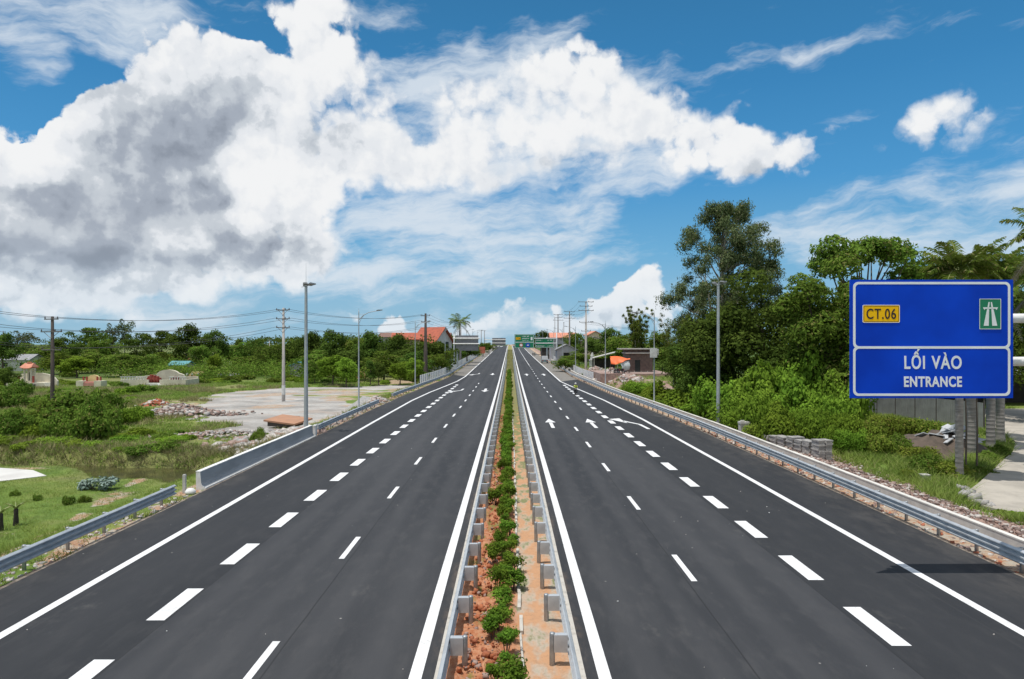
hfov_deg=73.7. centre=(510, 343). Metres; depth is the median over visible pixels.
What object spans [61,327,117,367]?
spreading tree
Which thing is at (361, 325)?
overhead wire
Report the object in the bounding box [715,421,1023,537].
crushed stone
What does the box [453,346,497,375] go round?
paved shoulder
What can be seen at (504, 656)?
hedge bush
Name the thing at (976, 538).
guardrail
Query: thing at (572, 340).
broadleaf tree
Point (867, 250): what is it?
spreading tree
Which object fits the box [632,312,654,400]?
street lamp
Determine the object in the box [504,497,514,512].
hedge bush
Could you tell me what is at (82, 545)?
verge rubble
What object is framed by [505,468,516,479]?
hedge bush
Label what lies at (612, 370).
rubble slope
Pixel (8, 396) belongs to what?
dark bush
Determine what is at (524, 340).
road sign
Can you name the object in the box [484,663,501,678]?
hedge bush
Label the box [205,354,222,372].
leafy tree
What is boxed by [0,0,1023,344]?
sky
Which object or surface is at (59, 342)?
broadleaf tree
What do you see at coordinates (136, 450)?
bush
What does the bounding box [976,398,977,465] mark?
sign post
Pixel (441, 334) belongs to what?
tiled house
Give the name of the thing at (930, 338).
road sign
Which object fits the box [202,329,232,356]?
broadleaf tree
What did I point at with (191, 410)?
rubble heap
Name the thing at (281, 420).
broken slab
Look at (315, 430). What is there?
marker post
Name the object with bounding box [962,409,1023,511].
driveway
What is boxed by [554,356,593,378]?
white fence
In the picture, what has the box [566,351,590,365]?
bushy tree
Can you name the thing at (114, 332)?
slender tree
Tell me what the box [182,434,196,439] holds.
bush
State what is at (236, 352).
bushy tree
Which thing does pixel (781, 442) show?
slab stack
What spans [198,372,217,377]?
bush
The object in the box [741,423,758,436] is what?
leafy bush
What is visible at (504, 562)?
hedge bush
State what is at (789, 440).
slab stack
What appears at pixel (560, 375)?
paved shoulder
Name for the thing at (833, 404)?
leafy bush
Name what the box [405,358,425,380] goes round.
leafy tree
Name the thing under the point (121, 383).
bush
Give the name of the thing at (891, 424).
leafy bush
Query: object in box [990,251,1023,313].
palm tree
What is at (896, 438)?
dark bush
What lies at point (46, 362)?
bushy tree
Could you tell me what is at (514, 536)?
hedge bush
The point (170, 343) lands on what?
overhead wire
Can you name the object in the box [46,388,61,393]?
bush
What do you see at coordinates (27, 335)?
slender tree
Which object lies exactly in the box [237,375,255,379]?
bush
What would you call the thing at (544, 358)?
truck
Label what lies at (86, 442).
bush
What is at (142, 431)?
bush
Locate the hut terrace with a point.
(599, 375)
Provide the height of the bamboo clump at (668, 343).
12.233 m
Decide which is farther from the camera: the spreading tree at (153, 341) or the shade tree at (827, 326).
the spreading tree at (153, 341)
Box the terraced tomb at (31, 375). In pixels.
[6,362,58,386]
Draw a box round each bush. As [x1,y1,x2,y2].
[0,385,29,407]
[0,406,36,434]
[0,412,21,436]
[0,435,18,441]
[0,439,13,446]
[2,397,37,407]
[6,378,35,393]
[8,440,38,450]
[9,489,21,496]
[17,401,56,422]
[18,424,49,440]
[27,397,49,408]
[30,387,112,425]
[32,393,60,399]
[32,494,43,500]
[33,436,76,445]
[37,411,74,436]
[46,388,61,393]
[56,439,84,447]
[57,371,78,376]
[61,382,75,384]
[61,411,117,440]
[62,495,76,505]
[72,393,123,431]
[76,495,92,502]
[81,440,102,446]
[87,441,112,446]
[89,387,126,408]
[96,432,129,439]
[108,434,140,442]
[111,447,126,450]
[112,381,130,386]
[113,392,135,395]
[114,387,141,392]
[114,408,140,423]
[123,405,154,420]
[124,443,155,455]
[126,427,157,435]
[133,384,159,390]
[143,445,172,451]
[151,431,177,439]
[151,435,189,442]
[152,439,183,450]
[167,429,188,433]
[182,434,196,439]
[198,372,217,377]
[199,377,210,383]
[208,378,221,380]
[222,375,242,381]
[222,379,239,382]
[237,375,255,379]
[250,426,267,440]
[266,377,281,382]
[286,376,302,380]
[294,378,310,382]
[320,377,339,382]
[342,377,357,382]
[379,380,391,383]
[404,377,414,381]
[481,612,501,639]
[484,540,502,562]
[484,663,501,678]
[485,565,511,586]
[486,604,514,631]
[487,487,502,505]
[490,586,513,604]
[491,560,507,567]
[492,527,508,541]
[493,584,508,590]
[494,539,512,556]
[494,653,529,678]
[495,626,519,651]
[496,458,505,470]
[496,503,511,516]
[497,472,512,483]
[497,602,512,620]
[497,650,514,665]
[498,435,507,443]
[498,519,517,537]
[499,493,515,505]
[499,512,512,521]
[500,443,511,448]
[501,451,512,460]
[501,550,511,560]
[502,483,516,496]
[502,550,526,567]
[502,564,527,590]
[503,457,511,467]
[504,427,512,434]
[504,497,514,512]
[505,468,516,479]
[507,533,518,539]
[507,538,518,551]
[621,380,633,391]
[623,381,656,393]
[687,373,749,420]
[706,393,740,424]
[719,410,744,429]
[733,385,793,426]
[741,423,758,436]
[752,359,807,394]
[789,405,831,439]
[792,386,860,416]
[811,367,878,419]
[816,424,845,450]
[819,407,865,433]
[830,428,871,453]
[851,416,890,437]
[857,432,896,456]
[865,413,914,437]
[885,431,916,453]
[893,445,941,460]
[894,415,927,434]
[897,469,925,477]
[905,452,954,476]
[907,419,940,433]
[911,449,943,459]
[918,459,975,478]
[969,465,989,474]
[970,450,999,463]
[987,443,1012,455]
[991,509,1008,514]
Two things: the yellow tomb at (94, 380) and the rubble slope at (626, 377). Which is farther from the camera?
the yellow tomb at (94, 380)
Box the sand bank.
[379,380,413,383]
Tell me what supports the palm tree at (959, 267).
on the ground at (324, 403)
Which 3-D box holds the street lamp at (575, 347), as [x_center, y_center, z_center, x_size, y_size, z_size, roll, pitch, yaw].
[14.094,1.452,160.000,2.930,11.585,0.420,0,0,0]
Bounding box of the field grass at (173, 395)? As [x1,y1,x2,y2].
[0,380,423,470]
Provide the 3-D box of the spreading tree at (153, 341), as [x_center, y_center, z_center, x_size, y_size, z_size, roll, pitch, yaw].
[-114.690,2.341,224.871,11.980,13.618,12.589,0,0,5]
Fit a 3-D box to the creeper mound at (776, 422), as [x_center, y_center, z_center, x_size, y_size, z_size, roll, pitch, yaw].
[20.721,6.475,53.048,3.647,4.427,3.459,0,0,5]
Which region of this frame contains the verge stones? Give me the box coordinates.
[324,402,380,428]
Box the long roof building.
[380,333,451,354]
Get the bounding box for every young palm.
[0,506,12,530]
[6,501,26,525]
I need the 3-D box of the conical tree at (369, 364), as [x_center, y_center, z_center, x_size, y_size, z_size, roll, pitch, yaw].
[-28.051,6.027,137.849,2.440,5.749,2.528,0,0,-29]
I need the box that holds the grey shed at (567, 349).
[554,344,577,362]
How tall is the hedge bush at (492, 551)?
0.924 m
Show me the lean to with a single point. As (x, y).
(598, 362)
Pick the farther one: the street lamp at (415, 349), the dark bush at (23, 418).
the street lamp at (415, 349)
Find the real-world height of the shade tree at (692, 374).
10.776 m
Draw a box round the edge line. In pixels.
[0,346,1023,678]
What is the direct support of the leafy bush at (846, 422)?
on the ground at (324, 403)
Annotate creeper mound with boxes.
[640,379,665,398]
[647,386,671,400]
[662,381,702,409]
[679,400,696,413]
[727,356,778,401]
[753,399,801,440]
[770,372,815,413]
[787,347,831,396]
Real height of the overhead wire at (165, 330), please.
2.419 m
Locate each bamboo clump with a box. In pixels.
[622,305,653,347]
[657,310,705,388]
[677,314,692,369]
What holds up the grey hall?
on the ground at (324, 403)
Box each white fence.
[420,362,456,382]
[458,355,476,365]
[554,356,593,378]
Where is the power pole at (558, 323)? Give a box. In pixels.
[553,314,561,332]
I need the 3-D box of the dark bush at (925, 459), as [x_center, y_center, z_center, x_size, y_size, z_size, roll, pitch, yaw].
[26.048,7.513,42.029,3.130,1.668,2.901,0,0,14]
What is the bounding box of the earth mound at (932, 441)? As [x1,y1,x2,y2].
[893,429,997,459]
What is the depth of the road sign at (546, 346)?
231.16 m
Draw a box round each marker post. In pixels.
[182,474,185,493]
[313,425,316,435]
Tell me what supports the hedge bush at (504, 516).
on the median soil
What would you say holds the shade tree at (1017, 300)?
on the ground at (324, 403)
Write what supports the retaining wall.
on the ground at (324, 403)
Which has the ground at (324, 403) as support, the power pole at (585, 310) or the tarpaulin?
the power pole at (585, 310)
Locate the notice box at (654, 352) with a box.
[650,348,658,357]
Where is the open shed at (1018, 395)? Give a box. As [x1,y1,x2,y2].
[944,370,1023,402]
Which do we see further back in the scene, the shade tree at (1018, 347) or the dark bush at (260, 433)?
the shade tree at (1018, 347)
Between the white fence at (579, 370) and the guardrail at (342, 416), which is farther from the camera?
the white fence at (579, 370)
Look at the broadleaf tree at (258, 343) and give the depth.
238.66 m
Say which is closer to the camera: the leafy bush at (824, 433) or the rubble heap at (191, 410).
the leafy bush at (824, 433)
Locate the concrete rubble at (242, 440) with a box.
[202,424,326,454]
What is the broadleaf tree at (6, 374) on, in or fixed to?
on the ground at (324, 403)
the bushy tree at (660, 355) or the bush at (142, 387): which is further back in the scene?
the bushy tree at (660, 355)
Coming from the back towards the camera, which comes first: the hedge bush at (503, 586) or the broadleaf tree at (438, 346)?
the broadleaf tree at (438, 346)
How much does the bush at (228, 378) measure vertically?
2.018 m
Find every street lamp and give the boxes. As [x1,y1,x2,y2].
[358,310,381,406]
[415,321,430,384]
[556,328,562,355]
[565,326,575,371]
[590,321,605,383]
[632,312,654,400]
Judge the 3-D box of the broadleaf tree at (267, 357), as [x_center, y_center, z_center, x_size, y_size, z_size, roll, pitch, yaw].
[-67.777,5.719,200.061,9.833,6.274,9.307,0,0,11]
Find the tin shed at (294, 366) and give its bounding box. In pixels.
[289,361,303,376]
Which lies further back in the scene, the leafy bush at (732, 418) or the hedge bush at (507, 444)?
the leafy bush at (732, 418)
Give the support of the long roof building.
on the ground at (324, 403)
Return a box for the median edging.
[512,417,523,665]
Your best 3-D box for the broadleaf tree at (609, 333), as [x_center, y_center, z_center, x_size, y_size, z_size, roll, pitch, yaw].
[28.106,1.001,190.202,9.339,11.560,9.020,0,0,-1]
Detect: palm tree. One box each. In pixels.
[918,236,1012,473]
[924,243,1014,453]
[962,244,1023,446]
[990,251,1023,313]
[995,253,1023,441]
[999,207,1023,283]
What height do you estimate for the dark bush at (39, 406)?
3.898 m
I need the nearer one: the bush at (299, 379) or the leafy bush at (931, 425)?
the leafy bush at (931, 425)
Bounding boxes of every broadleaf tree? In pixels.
[0,331,26,368]
[0,366,23,385]
[48,337,80,355]
[84,338,128,370]
[96,353,145,376]
[165,322,209,357]
[186,345,220,362]
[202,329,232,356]
[244,338,265,356]
[259,353,288,364]
[270,339,302,359]
[290,331,321,361]
[313,329,346,356]
[333,348,371,369]
[340,336,364,351]
[351,329,388,358]
[373,362,385,384]
[376,333,411,356]
[395,350,433,380]
[427,341,459,365]
[455,348,481,360]
[478,343,489,355]
[485,342,496,350]
[534,330,548,351]
[558,331,583,348]
[576,336,604,354]
[594,327,624,352]
[616,345,658,355]
[647,331,669,347]
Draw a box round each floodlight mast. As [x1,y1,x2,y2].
[303,282,315,426]
[712,281,726,422]
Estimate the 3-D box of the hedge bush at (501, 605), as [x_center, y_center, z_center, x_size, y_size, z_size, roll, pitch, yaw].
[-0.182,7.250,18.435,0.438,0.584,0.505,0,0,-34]
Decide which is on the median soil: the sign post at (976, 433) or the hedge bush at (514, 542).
the hedge bush at (514, 542)
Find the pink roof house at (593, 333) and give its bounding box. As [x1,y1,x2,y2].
[584,331,600,337]
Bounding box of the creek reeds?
[1,438,273,468]
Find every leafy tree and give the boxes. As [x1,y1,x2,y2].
[55,356,94,377]
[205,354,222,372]
[315,355,345,385]
[334,357,360,386]
[387,361,408,384]
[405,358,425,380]
[594,354,612,357]
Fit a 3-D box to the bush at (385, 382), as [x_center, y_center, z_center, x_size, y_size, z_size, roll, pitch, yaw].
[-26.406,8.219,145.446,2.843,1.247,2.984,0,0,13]
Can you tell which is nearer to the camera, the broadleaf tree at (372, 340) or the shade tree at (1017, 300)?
the shade tree at (1017, 300)
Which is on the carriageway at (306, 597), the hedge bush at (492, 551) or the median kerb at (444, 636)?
the median kerb at (444, 636)
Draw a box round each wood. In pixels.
[7,334,479,370]
[578,329,782,371]
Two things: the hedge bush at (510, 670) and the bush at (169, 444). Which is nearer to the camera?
the hedge bush at (510, 670)
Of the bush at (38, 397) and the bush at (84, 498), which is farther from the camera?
the bush at (38, 397)
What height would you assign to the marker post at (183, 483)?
1.230 m
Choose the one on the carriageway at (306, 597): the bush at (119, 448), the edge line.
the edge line
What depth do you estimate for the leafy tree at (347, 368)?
132.88 m
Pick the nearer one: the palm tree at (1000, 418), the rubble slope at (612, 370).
the palm tree at (1000, 418)
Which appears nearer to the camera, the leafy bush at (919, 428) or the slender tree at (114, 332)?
the leafy bush at (919, 428)
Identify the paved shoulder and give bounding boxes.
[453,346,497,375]
[525,348,576,380]
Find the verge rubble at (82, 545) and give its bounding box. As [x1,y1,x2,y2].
[0,495,188,583]
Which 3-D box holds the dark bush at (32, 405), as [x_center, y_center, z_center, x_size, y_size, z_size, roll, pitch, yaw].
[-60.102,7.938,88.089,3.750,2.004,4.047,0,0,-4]
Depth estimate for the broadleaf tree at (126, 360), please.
174.06 m
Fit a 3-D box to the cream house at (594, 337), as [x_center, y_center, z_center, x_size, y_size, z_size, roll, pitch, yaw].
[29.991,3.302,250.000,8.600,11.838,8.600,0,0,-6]
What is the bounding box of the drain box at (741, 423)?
[738,420,749,433]
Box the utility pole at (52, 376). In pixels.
[40,316,61,399]
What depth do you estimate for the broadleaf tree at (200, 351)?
203.49 m
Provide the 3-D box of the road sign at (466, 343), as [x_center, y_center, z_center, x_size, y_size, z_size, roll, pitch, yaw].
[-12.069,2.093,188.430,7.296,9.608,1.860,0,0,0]
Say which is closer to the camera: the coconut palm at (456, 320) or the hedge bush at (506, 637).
the hedge bush at (506, 637)
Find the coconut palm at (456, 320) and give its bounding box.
[448,313,470,359]
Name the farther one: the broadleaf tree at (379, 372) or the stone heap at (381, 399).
the broadleaf tree at (379, 372)
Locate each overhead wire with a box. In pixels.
[45,309,277,320]
[50,318,273,331]
[60,310,282,320]
[71,319,284,331]
[93,327,273,347]
[112,328,284,347]
[278,309,421,318]
[285,319,419,325]
[290,309,428,318]
[293,318,428,325]
[294,327,427,332]
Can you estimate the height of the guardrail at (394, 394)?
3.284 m
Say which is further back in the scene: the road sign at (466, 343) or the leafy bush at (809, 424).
the road sign at (466, 343)
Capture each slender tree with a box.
[11,330,39,348]
[105,323,122,354]
[117,319,135,352]
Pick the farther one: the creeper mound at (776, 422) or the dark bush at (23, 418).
the dark bush at (23, 418)
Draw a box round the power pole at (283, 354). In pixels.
[276,308,289,401]
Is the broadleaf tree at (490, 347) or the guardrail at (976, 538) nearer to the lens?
the guardrail at (976, 538)
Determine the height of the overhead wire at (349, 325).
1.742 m
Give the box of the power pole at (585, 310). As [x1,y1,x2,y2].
[579,301,593,368]
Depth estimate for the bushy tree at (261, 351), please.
221.55 m
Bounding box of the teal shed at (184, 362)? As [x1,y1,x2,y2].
[168,361,194,370]
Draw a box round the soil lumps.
[456,415,505,678]
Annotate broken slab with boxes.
[263,414,312,426]
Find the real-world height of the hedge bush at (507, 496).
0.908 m
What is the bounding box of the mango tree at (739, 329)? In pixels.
[672,267,821,381]
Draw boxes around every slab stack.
[769,435,784,444]
[777,436,786,446]
[785,436,804,449]
[793,439,809,452]
[802,440,811,454]
[811,439,832,459]
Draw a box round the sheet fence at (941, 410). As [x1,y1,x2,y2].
[867,398,984,427]
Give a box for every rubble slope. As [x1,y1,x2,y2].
[576,365,604,374]
[583,367,621,382]
[609,373,644,385]
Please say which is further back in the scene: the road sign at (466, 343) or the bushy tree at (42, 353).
the bushy tree at (42, 353)
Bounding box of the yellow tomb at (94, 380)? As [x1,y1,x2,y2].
[76,375,106,386]
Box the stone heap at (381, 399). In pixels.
[357,395,390,406]
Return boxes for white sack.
[185,488,195,494]
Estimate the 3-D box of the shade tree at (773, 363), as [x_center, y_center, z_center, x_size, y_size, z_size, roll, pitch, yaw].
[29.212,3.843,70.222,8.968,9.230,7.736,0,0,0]
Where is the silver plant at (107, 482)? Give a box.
[77,475,119,490]
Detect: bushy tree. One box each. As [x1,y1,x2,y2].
[14,343,68,358]
[35,352,92,370]
[76,349,117,371]
[130,354,163,372]
[151,352,188,365]
[221,342,252,362]
[230,354,268,366]
[251,344,281,360]
[290,349,329,378]
[300,360,328,382]
[360,350,405,379]
[427,351,453,373]
[550,356,579,368]
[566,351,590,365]
[600,332,650,356]
[653,347,670,369]
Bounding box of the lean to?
[591,351,617,368]
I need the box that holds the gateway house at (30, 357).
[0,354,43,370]
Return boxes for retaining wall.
[551,359,1023,546]
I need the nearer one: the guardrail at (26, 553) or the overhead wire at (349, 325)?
the guardrail at (26, 553)
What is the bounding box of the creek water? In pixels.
[0,464,195,482]
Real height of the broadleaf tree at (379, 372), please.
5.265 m
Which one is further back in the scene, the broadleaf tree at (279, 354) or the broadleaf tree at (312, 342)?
the broadleaf tree at (279, 354)
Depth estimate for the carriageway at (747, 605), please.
22.68 m
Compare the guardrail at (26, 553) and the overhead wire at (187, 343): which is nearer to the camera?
the guardrail at (26, 553)
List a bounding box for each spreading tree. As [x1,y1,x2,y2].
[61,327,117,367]
[117,333,151,356]
[139,330,176,356]
[396,342,438,370]
[805,234,935,310]
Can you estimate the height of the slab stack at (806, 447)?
0.985 m
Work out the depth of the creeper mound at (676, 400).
77.05 m
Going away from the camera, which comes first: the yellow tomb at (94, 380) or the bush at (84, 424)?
the bush at (84, 424)
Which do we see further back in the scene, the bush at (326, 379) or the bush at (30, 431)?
the bush at (326, 379)
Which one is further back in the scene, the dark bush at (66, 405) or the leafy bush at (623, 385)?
the leafy bush at (623, 385)
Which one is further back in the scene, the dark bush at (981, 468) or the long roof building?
the long roof building
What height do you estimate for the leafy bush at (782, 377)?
7.734 m
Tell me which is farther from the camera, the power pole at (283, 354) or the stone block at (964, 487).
the power pole at (283, 354)
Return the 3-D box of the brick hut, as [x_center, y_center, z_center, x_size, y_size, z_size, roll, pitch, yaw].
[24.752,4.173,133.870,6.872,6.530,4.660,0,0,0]
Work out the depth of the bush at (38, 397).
98.81 m
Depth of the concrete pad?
44.25 m
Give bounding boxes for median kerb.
[434,349,507,678]
[512,348,585,678]
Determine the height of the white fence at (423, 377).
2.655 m
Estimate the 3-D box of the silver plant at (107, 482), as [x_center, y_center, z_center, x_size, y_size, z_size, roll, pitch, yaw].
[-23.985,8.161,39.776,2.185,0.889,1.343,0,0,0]
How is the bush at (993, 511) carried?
on the ground at (324, 403)
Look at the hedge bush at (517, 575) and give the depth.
20.64 m
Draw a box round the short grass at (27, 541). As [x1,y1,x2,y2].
[0,464,198,572]
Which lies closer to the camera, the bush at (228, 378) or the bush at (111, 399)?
the bush at (111, 399)
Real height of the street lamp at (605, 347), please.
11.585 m
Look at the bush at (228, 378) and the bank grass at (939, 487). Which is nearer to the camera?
the bank grass at (939, 487)
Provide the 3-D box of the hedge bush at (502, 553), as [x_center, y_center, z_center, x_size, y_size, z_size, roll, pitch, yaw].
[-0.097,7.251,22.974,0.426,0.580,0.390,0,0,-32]
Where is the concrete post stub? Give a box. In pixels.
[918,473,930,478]
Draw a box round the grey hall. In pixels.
[548,333,576,359]
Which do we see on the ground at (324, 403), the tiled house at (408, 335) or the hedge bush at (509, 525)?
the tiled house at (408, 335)
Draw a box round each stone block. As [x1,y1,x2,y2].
[956,484,975,492]
[958,489,982,500]
[974,499,988,506]
[986,502,995,506]
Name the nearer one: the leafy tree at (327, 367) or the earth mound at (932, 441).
the earth mound at (932, 441)
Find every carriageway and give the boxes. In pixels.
[0,346,507,678]
[512,346,1023,678]
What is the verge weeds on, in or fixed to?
on the ground at (324, 403)
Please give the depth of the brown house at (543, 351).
259.00 m
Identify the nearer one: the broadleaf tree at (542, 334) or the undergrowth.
the undergrowth
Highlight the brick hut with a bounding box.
[617,348,652,371]
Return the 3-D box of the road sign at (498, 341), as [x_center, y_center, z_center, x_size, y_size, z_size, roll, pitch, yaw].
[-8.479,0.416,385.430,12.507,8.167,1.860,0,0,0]
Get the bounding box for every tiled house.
[391,333,421,348]
[417,327,455,372]
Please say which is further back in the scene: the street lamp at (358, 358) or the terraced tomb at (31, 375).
the terraced tomb at (31, 375)
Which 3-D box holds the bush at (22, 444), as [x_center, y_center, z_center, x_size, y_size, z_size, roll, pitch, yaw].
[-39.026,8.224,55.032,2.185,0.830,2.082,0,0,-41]
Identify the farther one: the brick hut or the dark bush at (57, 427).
the brick hut
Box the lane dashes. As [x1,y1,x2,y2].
[69,371,911,678]
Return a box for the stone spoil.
[149,424,337,440]
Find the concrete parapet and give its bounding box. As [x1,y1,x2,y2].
[196,425,315,489]
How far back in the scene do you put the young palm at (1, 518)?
30.24 m
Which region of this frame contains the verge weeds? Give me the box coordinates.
[0,388,415,585]
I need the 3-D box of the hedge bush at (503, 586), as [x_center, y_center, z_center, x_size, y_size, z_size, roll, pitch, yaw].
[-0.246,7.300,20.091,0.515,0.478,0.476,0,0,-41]
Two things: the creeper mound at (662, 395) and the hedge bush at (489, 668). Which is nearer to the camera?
the hedge bush at (489, 668)
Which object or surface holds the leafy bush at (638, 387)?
on the ground at (324, 403)
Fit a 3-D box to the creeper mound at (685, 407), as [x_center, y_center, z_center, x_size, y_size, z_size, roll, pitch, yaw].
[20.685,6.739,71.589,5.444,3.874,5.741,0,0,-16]
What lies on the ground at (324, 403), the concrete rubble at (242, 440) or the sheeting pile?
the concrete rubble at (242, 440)
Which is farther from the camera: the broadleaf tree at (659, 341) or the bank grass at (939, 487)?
the broadleaf tree at (659, 341)
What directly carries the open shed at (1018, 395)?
on the ground at (324, 403)
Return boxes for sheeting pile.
[915,424,985,442]
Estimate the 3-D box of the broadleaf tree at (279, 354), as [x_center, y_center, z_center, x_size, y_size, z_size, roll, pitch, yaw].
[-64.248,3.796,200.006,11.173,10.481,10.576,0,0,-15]
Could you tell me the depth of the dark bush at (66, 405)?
65.24 m
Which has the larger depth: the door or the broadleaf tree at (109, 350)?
the broadleaf tree at (109, 350)
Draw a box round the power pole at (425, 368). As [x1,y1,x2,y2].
[421,313,429,372]
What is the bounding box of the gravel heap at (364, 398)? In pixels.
[345,396,369,409]
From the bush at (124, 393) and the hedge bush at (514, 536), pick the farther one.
the bush at (124, 393)
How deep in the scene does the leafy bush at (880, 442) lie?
47.36 m
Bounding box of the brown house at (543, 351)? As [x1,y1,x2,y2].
[541,348,548,358]
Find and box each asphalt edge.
[0,364,467,588]
[548,361,1023,577]
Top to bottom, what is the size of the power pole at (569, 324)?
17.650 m
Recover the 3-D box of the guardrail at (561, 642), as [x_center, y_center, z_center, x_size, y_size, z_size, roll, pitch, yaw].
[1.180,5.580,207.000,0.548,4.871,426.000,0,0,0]
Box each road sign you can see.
[453,334,478,366]
[485,338,505,344]
[515,333,556,347]
[535,337,553,355]
[849,280,1023,397]
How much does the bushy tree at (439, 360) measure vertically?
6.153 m
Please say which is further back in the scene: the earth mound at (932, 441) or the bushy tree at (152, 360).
the bushy tree at (152, 360)
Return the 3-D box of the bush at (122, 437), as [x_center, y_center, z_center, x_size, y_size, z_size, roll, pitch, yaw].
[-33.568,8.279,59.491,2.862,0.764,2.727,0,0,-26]
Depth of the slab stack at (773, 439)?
51.07 m
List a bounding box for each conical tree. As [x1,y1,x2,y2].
[234,338,243,347]
[365,360,377,384]
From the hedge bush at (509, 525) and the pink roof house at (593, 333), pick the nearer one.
the hedge bush at (509, 525)
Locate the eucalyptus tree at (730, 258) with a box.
[655,197,787,385]
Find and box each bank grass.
[568,363,985,406]
[789,405,1023,524]
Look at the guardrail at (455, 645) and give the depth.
21.27 m
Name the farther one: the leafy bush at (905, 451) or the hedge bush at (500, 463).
the leafy bush at (905, 451)
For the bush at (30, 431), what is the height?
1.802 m
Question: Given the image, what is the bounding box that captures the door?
[635,360,639,371]
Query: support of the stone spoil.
on the ground at (324, 403)
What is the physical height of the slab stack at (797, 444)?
0.885 m
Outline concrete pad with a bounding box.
[0,468,45,481]
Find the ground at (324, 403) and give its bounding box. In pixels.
[0,344,1023,586]
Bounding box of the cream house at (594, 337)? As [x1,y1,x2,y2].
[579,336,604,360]
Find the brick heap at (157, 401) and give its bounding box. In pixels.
[135,398,174,406]
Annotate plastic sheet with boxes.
[621,361,629,370]
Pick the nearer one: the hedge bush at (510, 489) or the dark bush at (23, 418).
the hedge bush at (510, 489)
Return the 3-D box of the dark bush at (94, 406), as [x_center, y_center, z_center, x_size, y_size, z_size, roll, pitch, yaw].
[-38.112,7.007,63.194,4.461,4.959,4.134,0,0,-40]
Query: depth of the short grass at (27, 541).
35.75 m
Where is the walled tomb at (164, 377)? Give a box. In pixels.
[120,370,198,385]
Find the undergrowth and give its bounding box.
[0,355,433,382]
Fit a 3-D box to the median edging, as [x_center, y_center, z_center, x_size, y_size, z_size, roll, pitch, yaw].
[0.264,7.455,43.843,0.174,0.149,63.687,0,0,0]
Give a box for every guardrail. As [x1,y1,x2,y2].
[0,484,176,572]
[316,399,378,428]
[391,355,478,398]
[436,350,507,678]
[512,350,581,678]
[548,359,1023,573]
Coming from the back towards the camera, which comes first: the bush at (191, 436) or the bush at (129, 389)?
the bush at (129, 389)
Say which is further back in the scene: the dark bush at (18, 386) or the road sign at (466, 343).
the road sign at (466, 343)
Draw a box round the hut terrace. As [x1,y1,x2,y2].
[590,370,669,382]
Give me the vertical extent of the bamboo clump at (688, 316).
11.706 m
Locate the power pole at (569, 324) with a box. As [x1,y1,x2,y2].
[564,311,573,344]
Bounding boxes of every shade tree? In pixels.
[655,341,685,379]
[665,337,746,397]
[759,341,819,376]
[769,251,866,388]
[1013,286,1023,341]
[1013,311,1023,389]
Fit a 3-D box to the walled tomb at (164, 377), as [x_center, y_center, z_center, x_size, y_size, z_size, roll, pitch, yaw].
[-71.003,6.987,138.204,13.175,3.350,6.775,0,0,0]
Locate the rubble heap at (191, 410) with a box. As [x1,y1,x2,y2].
[151,403,262,417]
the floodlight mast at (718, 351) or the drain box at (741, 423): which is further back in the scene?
the floodlight mast at (718, 351)
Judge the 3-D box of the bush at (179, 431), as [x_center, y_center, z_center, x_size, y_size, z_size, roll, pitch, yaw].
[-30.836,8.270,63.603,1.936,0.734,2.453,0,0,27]
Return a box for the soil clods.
[672,418,1018,572]
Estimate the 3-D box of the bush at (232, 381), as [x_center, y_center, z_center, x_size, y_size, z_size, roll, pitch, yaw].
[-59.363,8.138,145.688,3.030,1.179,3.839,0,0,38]
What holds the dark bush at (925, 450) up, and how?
on the ground at (324, 403)
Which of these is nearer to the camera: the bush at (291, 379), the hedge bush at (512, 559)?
the hedge bush at (512, 559)
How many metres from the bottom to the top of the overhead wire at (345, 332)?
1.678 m
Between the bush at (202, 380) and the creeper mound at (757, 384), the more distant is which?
the bush at (202, 380)
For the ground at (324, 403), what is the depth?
52.94 m
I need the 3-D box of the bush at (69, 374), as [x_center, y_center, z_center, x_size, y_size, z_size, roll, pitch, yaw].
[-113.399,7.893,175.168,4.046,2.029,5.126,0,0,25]
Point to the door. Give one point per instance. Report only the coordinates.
(637, 362)
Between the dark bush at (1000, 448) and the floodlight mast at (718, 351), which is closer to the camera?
the dark bush at (1000, 448)
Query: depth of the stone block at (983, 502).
33.53 m
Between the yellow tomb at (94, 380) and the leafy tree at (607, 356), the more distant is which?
the leafy tree at (607, 356)
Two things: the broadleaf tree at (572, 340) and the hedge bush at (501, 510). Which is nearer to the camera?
the hedge bush at (501, 510)
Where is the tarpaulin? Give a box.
[610,356,629,372]
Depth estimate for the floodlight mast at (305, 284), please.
57.28 m
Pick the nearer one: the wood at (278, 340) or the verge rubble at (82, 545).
the verge rubble at (82, 545)
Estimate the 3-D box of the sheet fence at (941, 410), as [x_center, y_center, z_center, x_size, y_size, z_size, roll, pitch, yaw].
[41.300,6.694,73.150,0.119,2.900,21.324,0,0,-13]
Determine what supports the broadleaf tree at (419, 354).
on the ground at (324, 403)
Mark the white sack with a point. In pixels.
(188, 491)
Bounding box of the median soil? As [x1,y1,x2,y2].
[446,346,572,678]
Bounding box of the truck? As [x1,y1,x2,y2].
[541,356,547,362]
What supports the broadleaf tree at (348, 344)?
on the ground at (324, 403)
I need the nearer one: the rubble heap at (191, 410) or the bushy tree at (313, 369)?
the rubble heap at (191, 410)
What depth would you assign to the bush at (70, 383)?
136.99 m
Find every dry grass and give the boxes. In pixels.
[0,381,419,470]
[503,349,516,372]
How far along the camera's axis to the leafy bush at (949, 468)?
40.48 m
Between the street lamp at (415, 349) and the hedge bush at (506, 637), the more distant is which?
the street lamp at (415, 349)

